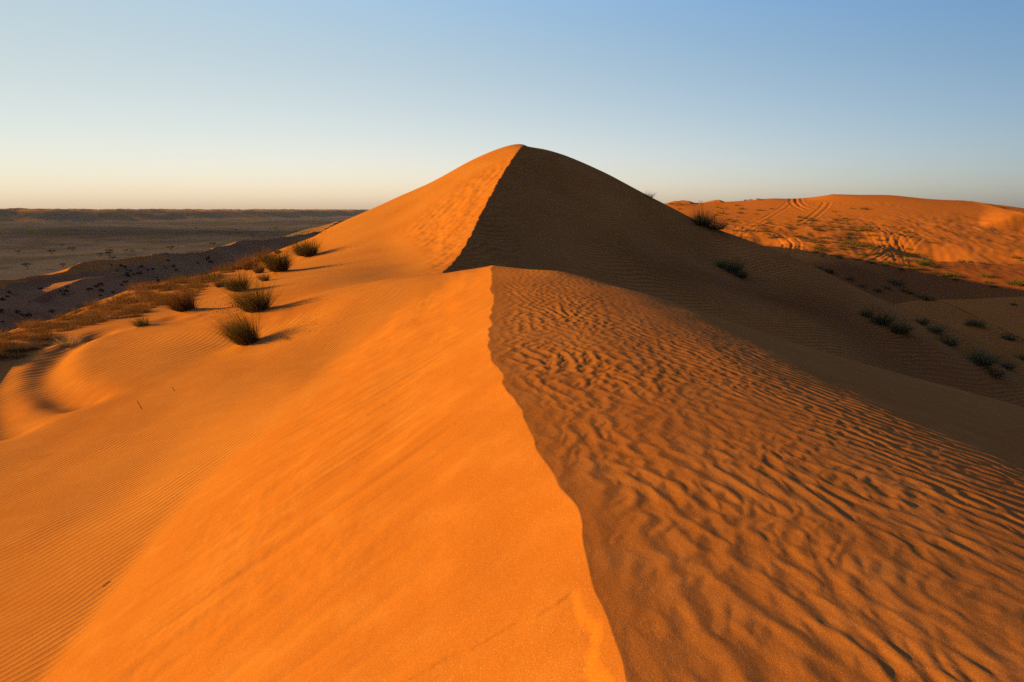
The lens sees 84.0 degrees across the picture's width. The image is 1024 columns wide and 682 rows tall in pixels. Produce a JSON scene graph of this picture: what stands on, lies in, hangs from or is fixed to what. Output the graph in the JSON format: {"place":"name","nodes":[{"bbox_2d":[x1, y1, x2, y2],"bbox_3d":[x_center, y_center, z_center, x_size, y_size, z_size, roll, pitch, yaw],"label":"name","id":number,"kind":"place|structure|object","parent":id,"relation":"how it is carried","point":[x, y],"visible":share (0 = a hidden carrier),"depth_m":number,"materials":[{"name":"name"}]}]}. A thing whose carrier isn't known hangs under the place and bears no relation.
{"place":"outdoors","nodes":[
{"label":"outdoors","id":0,"kind":"place"},
{"bbox_2d":[0,220,344,332],"bbox_3d":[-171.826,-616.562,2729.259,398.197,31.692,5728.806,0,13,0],"label":"dune ridge","id":1,"kind":"structure","parent":0,"point":[46,299],"depth_m":118.07,"materials":[{"name":"sand"}]},
{"bbox_2d":[0,217,351,279],"bbox_3d":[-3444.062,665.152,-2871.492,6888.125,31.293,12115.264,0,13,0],"label":"desert plain","id":2,"kind":"structure","parent":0,"point":[33,242],"depth_m":421.75,"materials":[{"name":"grey sand"}]},
{"bbox_2d":[0,208,367,221],"bbox_3d":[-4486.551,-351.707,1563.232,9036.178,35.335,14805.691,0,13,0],"label":"dune ridge","id":3,"kind":"structure","parent":0,"point":[34,215],"depth_m":1396.86,"materials":[{"name":"sand"}]},
{"bbox_2d":[0,144,1023,681],"bbox_3d":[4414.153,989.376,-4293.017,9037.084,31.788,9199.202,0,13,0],"label":"sand dune","id":4,"kind":"structure","parent":0,"point":[518,412],"depth_m":5.53,"materials":[{"name":"orange sand"}]},
{"bbox_2d":[0,327,13,335],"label":"dry tussock","id":5,"kind":"object","parent":4,"relation":"on","point":[5,332],"visible":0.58,"depth_m":22.21,"materials":[{"name":"plant"}]},
{"bbox_2d":[0,337,19,345],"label":"dry tussock","id":6,"kind":"object","parent":4,"relation":"on","point":[10,342],"visible":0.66,"depth_m":19.81,"materials":[{"name":"plant"}]},
{"bbox_2d":[0,342,21,351],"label":"dry tussock","id":7,"kind":"object","parent":4,"relation":"on","point":[9,347],"visible":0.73,"depth_m":19.17,"materials":[{"name":"plant"}]},
{"bbox_2d":[2,330,23,334],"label":"dry tussock","id":8,"kind":"object","parent":4,"relation":"on","point":[9,332],"visible":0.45,"depth_m":22.62,"materials":[{"name":"plant"}]},
{"bbox_2d":[5,350,23,358],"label":"dry tussock","id":9,"kind":"object","parent":4,"relation":"on","point":[15,356],"visible":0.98,"depth_m":18.78,"materials":[{"name":"plant"}]},
{"bbox_2d":[1,331,27,338],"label":"dry tussock","id":10,"kind":"object","parent":4,"relation":"on","point":[17,335],"visible":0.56,"depth_m":21.04,"materials":[{"name":"plant"}]},
{"bbox_2d":[6,339,37,352],"bbox_3d":[-16.837,0.134,19.358,1.376,0.492,1.257,7,15,30],"label":"dry tussock","id":11,"kind":"object","parent":4,"relation":"on","point":[23,347],"visible":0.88,"depth_m":19.37,"materials":[{"name":"brown plant"}]},
{"bbox_2d":[13,331,37,338],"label":"dry tussock","id":12,"kind":"object","parent":4,"relation":"on","point":[21,334],"visible":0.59,"depth_m":20.84,"materials":[{"name":"plant"}]},
{"bbox_2d":[18,335,32,341],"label":"dry tussock","id":13,"kind":"object","parent":4,"relation":"on","point":[28,337],"visible":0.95,"depth_m":20.45,"materials":[{"name":"plant"}]},
{"bbox_2d":[10,317,45,328],"bbox_3d":[-22.102,-0.887,25.969,1.462,0.560,1.335,-5,14,-19],"label":"dry tussock","id":14,"kind":"object","parent":4,"relation":"on","point":[19,326],"visible":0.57,"depth_m":25.85,"materials":[{"name":"plant"}]},
{"bbox_2d":[17,319,41,324],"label":"dry tussock","id":15,"kind":"object","parent":4,"relation":"on","point":[31,320],"visible":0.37,"depth_m":26.60,"materials":[{"name":"plant"}]},
{"bbox_2d":[15,323,47,332],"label":"dry tussock","id":16,"kind":"object","parent":4,"relation":"on","point":[28,329],"visible":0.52,"depth_m":22.69,"materials":[{"name":"plant"}]},
{"bbox_2d":[23,320,40,329],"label":"dry tussock","id":17,"kind":"object","parent":4,"relation":"on","point":[30,326],"visible":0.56,"depth_m":24.40,"materials":[{"name":"plant"}]},
{"bbox_2d":[30,325,55,332],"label":"dry tussock","id":18,"kind":"object","parent":4,"relation":"on","point":[43,328],"visible":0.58,"depth_m":22.54,"materials":[{"name":"plant"}]},
{"bbox_2d":[34,339,51,345],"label":"dry tussock","id":19,"kind":"object","parent":4,"relation":"on","point":[43,344],"visible":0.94,"depth_m":20.29,"materials":[{"name":"plant"}]},
{"bbox_2d":[26,329,62,341],"bbox_3d":[-17.217,-0.256,20.867,1.458,0.431,1.230,7,15,29],"label":"dry tussock","id":20,"kind":"object","parent":4,"relation":"on","point":[42,336],"visible":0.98,"depth_m":20.77,"materials":[{"name":"brown plant"}]},
{"bbox_2d":[35,329,58,335],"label":"dry tussock","id":21,"kind":"object","parent":4,"relation":"on","point":[42,331],"visible":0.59,"depth_m":21.35,"materials":[{"name":"plant"}]},
{"bbox_2d":[38,318,63,327],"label":"dry tussock","id":22,"kind":"object","parent":4,"relation":"on","point":[50,323],"visible":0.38,"depth_m":24.01,"materials":[{"name":"plant"}]},
{"bbox_2d":[47,319,66,328],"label":"dry tussock","id":23,"kind":"object","parent":4,"relation":"on","point":[53,324],"visible":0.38,"depth_m":23.71,"materials":[{"name":"plant"}]},
{"bbox_2d":[50,323,74,331],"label":"dry tussock","id":24,"kind":"object","parent":4,"relation":"on","point":[61,329],"visible":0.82,"depth_m":22.23,"materials":[{"name":"brown plant"}]},
{"bbox_2d":[48,311,80,320],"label":"dry tussock","id":25,"kind":"object","parent":4,"relation":"on","point":[61,316],"visible":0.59,"depth_m":26.14,"materials":[{"name":"brown plant"}]},
{"bbox_2d":[50,335,83,346],"bbox_3d":[-15.851,-0.061,20.159,1.482,0.557,1.330,4,13,15],"label":"dead tussock","id":26,"kind":"object","parent":4,"relation":"on","point":[70,341],"visible":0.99,"depth_m":20.08,"materials":[{"name":"plant"}]},
{"bbox_2d":[56,319,85,328],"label":"dry tussock","id":27,"kind":"object","parent":4,"relation":"on","point":[67,325],"visible":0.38,"depth_m":23.27,"materials":[{"name":"plant"}]},
{"bbox_2d":[63,306,83,313],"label":"dry tussock","id":28,"kind":"object","parent":4,"relation":"on","point":[74,311],"visible":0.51,"depth_m":33.77,"materials":[{"name":"plant"}]},
{"bbox_2d":[62,321,86,329],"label":"dry tussock","id":29,"kind":"object","parent":4,"relation":"on","point":[73,326],"visible":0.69,"depth_m":22.70,"materials":[{"name":"plant"}]},
{"bbox_2d":[67,318,86,324],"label":"dry tussock","id":30,"kind":"object","parent":4,"relation":"on","point":[77,321],"visible":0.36,"depth_m":24.22,"materials":[{"name":"plant"}]},
{"bbox_2d":[67,312,91,322],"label":"dry tussock","id":31,"kind":"object","parent":4,"relation":"on","point":[83,316],"visible":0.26,"depth_m":24.84,"materials":[{"name":"plant"}]},
{"bbox_2d":[72,316,98,325],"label":"dry tussock","id":32,"kind":"object","parent":4,"relation":"on","point":[88,323],"visible":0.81,"depth_m":23.56,"materials":[{"name":"brown plant"}]},
{"bbox_2d":[79,311,101,319],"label":"dry tussock","id":33,"kind":"object","parent":4,"relation":"on","point":[90,316],"visible":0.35,"depth_m":25.88,"materials":[{"name":"plant"}]},
{"bbox_2d":[80,306,109,314],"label":"dry tussock","id":34,"kind":"object","parent":4,"relation":"on","point":[96,310],"visible":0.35,"depth_m":27.88,"materials":[{"name":"plant"}]},
{"bbox_2d":[82,301,108,308],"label":"dry tussock","id":35,"kind":"object","parent":4,"relation":"on","point":[95,304],"visible":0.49,"depth_m":33.32,"materials":[{"name":"plant"}]},
{"bbox_2d":[87,308,113,315],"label":"dry tussock","id":36,"kind":"object","parent":4,"relation":"on","point":[104,313],"visible":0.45,"depth_m":26.86,"materials":[{"name":"plant"}]},
{"bbox_2d":[86,298,118,308],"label":"dry tussock","id":37,"kind":"object","parent":4,"relation":"on","point":[103,303],"visible":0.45,"depth_m":32.70,"materials":[{"name":"plant"}]},
{"bbox_2d":[91,310,116,319],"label":"dry tussock","id":38,"kind":"object","parent":4,"relation":"on","point":[104,317],"visible":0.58,"depth_m":25.51,"materials":[{"name":"plant"}]},
{"bbox_2d":[100,295,123,302],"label":"dry tussock","id":39,"kind":"object","parent":4,"relation":"on","point":[108,300],"visible":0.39,"depth_m":34.22,"materials":[{"name":"plant"}]},
{"bbox_2d":[99,302,125,310],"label":"dry tussock","id":40,"kind":"object","parent":4,"relation":"on","point":[110,307],"visible":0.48,"depth_m":30.11,"materials":[{"name":"plant"}]},
{"bbox_2d":[107,312,130,318],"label":"dry tussock","id":41,"kind":"object","parent":4,"relation":"on","point":[117,316],"visible":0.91,"depth_m":25.43,"materials":[{"name":"plant"}]},
{"bbox_2d":[108,308,129,315],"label":"dry tussock","id":42,"kind":"object","parent":4,"relation":"on","point":[117,312],"visible":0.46,"depth_m":26.57,"materials":[{"name":"plant"}]},
{"bbox_2d":[112,293,129,298],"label":"dry tussock","id":43,"kind":"object","parent":4,"relation":"on","point":[119,296],"visible":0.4,"depth_m":36.77,"materials":[{"name":"plant"}]},
{"bbox_2d":[113,295,129,304],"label":"dry tussock","id":44,"kind":"object","parent":4,"relation":"on","point":[121,300],"visible":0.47,"depth_m":33.48,"materials":[{"name":"plant"}]},
{"bbox_2d":[118,306,136,313],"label":"dry tussock","id":45,"kind":"object","parent":4,"relation":"on","point":[129,311],"visible":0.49,"depth_m":26.87,"materials":[{"name":"plant"}]},
{"bbox_2d":[124,312,140,317],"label":"dry tussock","id":46,"kind":"object","parent":4,"relation":"on","point":[132,316],"visible":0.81,"depth_m":25.54,"materials":[{"name":"plant"}]},
{"bbox_2d":[124,280,142,290],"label":"dry tussock","id":47,"kind":"object","parent":4,"relation":"on","point":[132,287],"visible":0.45,"depth_m":43.67,"materials":[{"name":"plant"}]},
{"bbox_2d":[121,300,147,306],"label":"dry tussock","id":48,"kind":"object","parent":4,"relation":"on","point":[136,304],"visible":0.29,"depth_m":30.12,"materials":[{"name":"plant"}]},
{"bbox_2d":[122,293,149,303],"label":"dry tussock","id":49,"kind":"object","parent":4,"relation":"on","point":[136,298],"visible":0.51,"depth_m":32.63,"materials":[{"name":"plant"}]},
{"bbox_2d":[124,304,150,312],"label":"dry tussock","id":50,"kind":"object","parent":4,"relation":"on","point":[136,308],"visible":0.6,"depth_m":26.98,"materials":[{"name":"plant"}]},
{"bbox_2d":[125,314,152,326],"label":"grass tussock","id":51,"kind":"object","parent":4,"relation":"on","point":[140,323],"depth_m":21.03,"materials":[{"name":"plant"}]},
{"bbox_2d":[124,279,154,290],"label":"dry tussock","id":52,"kind":"object","parent":4,"relation":"on","point":[141,285],"visible":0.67,"depth_m":42.40,"materials":[{"name":"plant"}]},
{"bbox_2d":[127,297,155,308],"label":"dry tussock","id":53,"kind":"object","parent":4,"relation":"on","point":[141,304],"visible":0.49,"depth_m":29.21,"materials":[{"name":"plant"}]},
{"bbox_2d":[130,287,156,295],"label":"dry tussock","id":54,"kind":"object","parent":4,"relation":"on","point":[142,292],"visible":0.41,"depth_m":36.47,"materials":[{"name":"plant"}]},
{"bbox_2d":[133,305,154,313],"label":"dry tussock","id":55,"kind":"object","parent":4,"relation":"on","point":[146,311],"visible":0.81,"depth_m":26.88,"materials":[{"name":"plant"}]},
{"bbox_2d":[137,288,162,295],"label":"dry tussock","id":56,"kind":"object","parent":4,"relation":"on","point":[150,291],"visible":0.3,"depth_m":34.67,"materials":[{"name":"plant"}]},
{"bbox_2d":[140,291,167,300],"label":"dry tussock","id":57,"kind":"object","parent":4,"relation":"on","point":[146,295],"visible":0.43,"depth_m":32.52,"materials":[{"name":"plant"}]},
{"bbox_2d":[144,280,172,289],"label":"dry tussock","id":58,"kind":"object","parent":4,"relation":"on","point":[155,285],"visible":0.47,"depth_m":42.73,"materials":[{"name":"plant"}]},
{"bbox_2d":[151,299,167,305],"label":"dry tussock","id":59,"kind":"object","parent":4,"relation":"on","point":[154,302],"visible":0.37,"depth_m":29.48,"materials":[{"name":"plant"}]},
{"bbox_2d":[149,280,176,288],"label":"dry tussock","id":60,"kind":"object","parent":4,"relation":"on","point":[166,281],"visible":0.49,"depth_m":42.56,"materials":[{"name":"plant"}]},
{"bbox_2d":[156,282,175,290],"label":"dry tussock","id":61,"kind":"object","parent":4,"relation":"on","point":[166,287],"visible":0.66,"depth_m":41.26,"materials":[{"name":"plant"}]},
{"bbox_2d":[143,272,210,311],"bbox_3d":[-14.057,-2.040,23.696,2.514,1.612,2.482,0,13,0],"label":"grass tussock","id":62,"kind":"object","parent":4,"relation":"on","point":[183,303],"depth_m":23.68,"materials":[{"name":"plant"}]},
{"bbox_2d":[161,271,194,280],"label":"dry tussock","id":63,"kind":"object","parent":4,"relation":"on","point":[179,276],"visible":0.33,"depth_m":49.01,"materials":[{"name":"plant"}]},
{"bbox_2d":[169,274,190,283],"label":"dry tussock","id":64,"kind":"object","parent":4,"relation":"on","point":[185,280],"visible":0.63,"depth_m":45.37,"materials":[{"name":"plant"}]},
{"bbox_2d":[182,286,205,292],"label":"dry tussock","id":65,"kind":"object","parent":4,"relation":"on","point":[194,290],"visible":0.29,"depth_m":33.73,"materials":[{"name":"plant"}]},
{"bbox_2d":[183,278,208,287],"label":"dry tussock","id":66,"kind":"object","parent":4,"relation":"on","point":[194,283],"visible":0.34,"depth_m":41.20,"materials":[{"name":"plant"}]},
{"bbox_2d":[186,280,214,287],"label":"dry tussock","id":67,"kind":"object","parent":4,"relation":"on","point":[200,284],"visible":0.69,"depth_m":37.43,"materials":[{"name":"brown plant"}]},
{"bbox_2d":[194,275,219,282],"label":"dry tussock","id":68,"kind":"object","parent":4,"relation":"on","point":[210,280],"visible":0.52,"depth_m":44.98,"materials":[{"name":"brown plant"}]},
{"bbox_2d":[202,270,222,278],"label":"dry tussock","id":69,"kind":"object","parent":4,"relation":"on","point":[211,275],"visible":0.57,"depth_m":49.61,"materials":[{"name":"plant"}]},
{"bbox_2d":[197,268,228,276],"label":"dry tussock","id":70,"kind":"object","parent":4,"relation":"on","point":[208,271],"visible":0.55,"depth_m":51.17,"materials":[{"name":"plant"}]},
{"bbox_2d":[209,276,224,287],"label":"grass tussock","id":71,"kind":"object","parent":4,"relation":"on","point":[218,284],"depth_m":35.42,"materials":[{"name":"plant"}]},
{"bbox_2d":[190,286,261,346],"bbox_3d":[-8.273,-0.726,16.939,2.317,1.730,1.953,11,17,40],"label":"grass tussock","id":72,"kind":"object","parent":4,"relation":"on","point":[243,334],"depth_m":16.99,"materials":[{"name":"plant"}]},
{"bbox_2d":[215,261,239,270],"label":"dry tussock","id":73,"kind":"object","parent":4,"relation":"on","point":[225,266],"visible":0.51,"depth_m":59.03,"materials":[{"name":"plant"}]},
{"bbox_2d":[220,267,236,272],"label":"dry tussock","id":74,"kind":"object","parent":4,"relation":"on","point":[226,271],"visible":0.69,"depth_m":55.11,"materials":[{"name":"plant"}]},
{"bbox_2d":[225,261,242,269],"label":"dry tussock","id":75,"kind":"object","parent":4,"relation":"on","point":[232,266],"visible":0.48,"depth_m":58.66,"materials":[{"name":"plant"}]},
{"bbox_2d":[215,264,260,291],"bbox_3d":[-14.548,-3.383,29.879,2.505,1.585,2.414,11,17,41],"label":"grass tussock","id":76,"kind":"object","parent":4,"relation":"on","point":[232,283],"depth_m":29.83,"materials":[{"name":"plant"}]},
{"bbox_2d":[229,247,261,269],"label":"grass tussock","id":77,"kind":"object","parent":4,"relation":"on","point":[249,264],"depth_m":55.45,"materials":[{"name":"plant"}]},
{"bbox_2d":[219,264,283,312],"bbox_3d":[-8.944,-1.893,19.595,2.568,1.765,2.380,-7,15,-28],"label":"grass tussock","id":78,"kind":"object","parent":4,"relation":"on","point":[263,302],"depth_m":19.47,"materials":[{"name":"plant"}]},
{"bbox_2d":[246,256,264,273],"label":"grass tussock","id":79,"kind":"object","parent":4,"relation":"on","point":[257,269],"depth_m":47.42,"materials":[{"name":"plant"}]},
{"bbox_2d":[255,272,272,281],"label":"grass tussock","id":80,"kind":"object","parent":4,"relation":"on","point":[263,278],"depth_m":35.31,"materials":[{"name":"plant"}]},
{"bbox_2d":[251,240,276,262],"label":"grass tussock","id":81,"kind":"object","parent":4,"relation":"on","point":[263,256],"depth_m":60.61,"materials":[{"name":"plant"}]},
{"bbox_2d":[242,238,299,271],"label":"grass tussock","id":82,"kind":"object","parent":4,"relation":"on","point":[276,264],"depth_m":42.58,"materials":[{"name":"plant"}]},
{"bbox_2d":[276,231,325,256],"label":"grass tussock","id":83,"kind":"object","parent":4,"relation":"on","point":[306,250],"depth_m":54.94,"materials":[{"name":"plant"}]},
{"bbox_2d":[685,201,717,225],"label":"grass tussock","id":84,"kind":"object","parent":4,"relation":"on","point":[700,220],"depth_m":66.84,"materials":[{"name":"green plant"}]},
{"bbox_2d":[699,209,735,229],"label":"grass tussock","id":85,"kind":"object","parent":4,"relation":"on","point":[717,226],"depth_m":66.46,"materials":[{"name":"green plant"}]},
{"bbox_2d":[715,260,726,267],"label":"grass tussock","id":86,"kind":"object","parent":4,"relation":"on","point":[716,262],"depth_m":59.96,"materials":[{"name":"plant"}]},
{"bbox_2d":[717,257,752,271],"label":"grass tussock","id":87,"kind":"object","parent":4,"relation":"on","point":[732,267],"depth_m":59.02,"materials":[{"name":"green plant"}]},
{"bbox_2d":[732,268,754,277],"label":"grass tussock","id":88,"kind":"object","parent":4,"relation":"on","point":[741,274],"depth_m":58.54,"materials":[{"name":"green plant"}]},
{"bbox_2d":[858,305,876,317],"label":"grass tussock","id":89,"kind":"object","parent":4,"relation":"on","point":[863,313],"depth_m":54.21,"materials":[{"name":"green plant"}]},
{"bbox_2d":[864,304,904,325],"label":"grass tussock","id":90,"kind":"object","parent":4,"relation":"on","point":[880,320],"depth_m":51.84,"materials":[{"name":"green plant"}]},
{"bbox_2d":[884,315,925,333],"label":"grass tussock","id":91,"kind":"object","parent":4,"relation":"on","point":[900,330],"depth_m":50.13,"materials":[{"name":"green plant"}]},
{"bbox_2d":[915,316,936,324],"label":"grass tussock","id":92,"kind":"object","parent":4,"relation":"on","point":[924,322],"depth_m":55.76,"materials":[{"name":"plant"}]},
{"bbox_2d":[920,321,954,333],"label":"grass tussock","id":93,"kind":"object","parent":4,"relation":"on","point":[934,330],"depth_m":53.45,"materials":[{"name":"green plant"}]},
{"bbox_2d":[935,328,967,345],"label":"grass tussock","id":94,"kind":"object","parent":4,"relation":"on","point":[949,343],"depth_m":51.52,"materials":[{"name":"green plant"}]},
{"bbox_2d":[960,341,1012,367],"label":"grass tussock","id":95,"kind":"object","parent":4,"relation":"on","point":[984,361],"depth_m":48.43,"materials":[{"name":"green plant"}]},
{"bbox_2d":[984,362,1010,377],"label":"grass tussock","id":96,"kind":"object","parent":4,"relation":"on","point":[996,374],"depth_m":47.78,"materials":[{"name":"plant"}]},
{"bbox_2d":[996,358,1020,369],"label":"grass tussock","id":97,"kind":"object","parent":4,"relation":"on","point":[1007,366],"depth_m":50.59,"materials":[{"name":"green plant"}]},
{"bbox_2d":[0,0,1023,209],"label":"sky","id":98,"kind":"structure","parent":0,"point":[105,104],"materials":[{"name":"blue"}]},
{"bbox_2d":[664,194,1023,366],"bbox_3d":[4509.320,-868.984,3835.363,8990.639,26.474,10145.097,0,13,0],"label":"orange dune hills","id":99,"kind":"structure","parent":0,"point":[966,230],"depth_m":125.58,"materials":[{"name":"orange sand"}]},
{"bbox_2d":[885,277,906,285],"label":"shaded tuft","id":100,"kind":"object","parent":99,"relation":"on","point":[896,283],"visible":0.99,"depth_m":103.67,"materials":[{"name":"green plant"}]},
{"bbox_2d":[914,255,933,264],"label":"shaded tuft","id":101,"kind":"object","parent":99,"relation":"on","point":[921,262],"visible":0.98,"depth_m":114.11,"materials":[{"name":"green plant"}]},
{"bbox_2d":[920,295,937,300],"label":"shaded tuft","id":102,"kind":"object","parent":99,"relation":"on","point":[927,298],"visible":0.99,"depth_m":80.89,"materials":[{"name":"plant"}]},
{"bbox_2d":[979,273,992,277],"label":"shaded tuft","id":103,"kind":"object","parent":99,"relation":"on","point":[987,276],"visible":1,"depth_m":108.71,"materials":[{"name":"plant"}]},
{"bbox_2d":[1000,330,1020,339],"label":"grass tussock","id":104,"kind":"object","parent":99,"relation":"on","point":[1009,337],"depth_m":66.44,"materials":[{"name":"green plant"}]},
{"bbox_2d":[1005,277,1023,285],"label":"shaded tuft","id":105,"kind":"object","parent":99,"relation":"on","point":[1016,282],"visible":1,"depth_m":105.18,"materials":[{"name":"green plant"}]},
{"bbox_2d":[1013,352,1023,359],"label":"grass tussock","id":106,"kind":"object","parent":99,"relation":"on","point":[1020,357],"depth_m":56.73,"materials":[{"name":"plant"}]},
{"bbox_2d":[961,317,987,326],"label":"grass tussock","id":107,"kind":"object","parent":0,"point":[971,323],"depth_m":69.64,"materials":[{"name":"green plant"}]}
]}

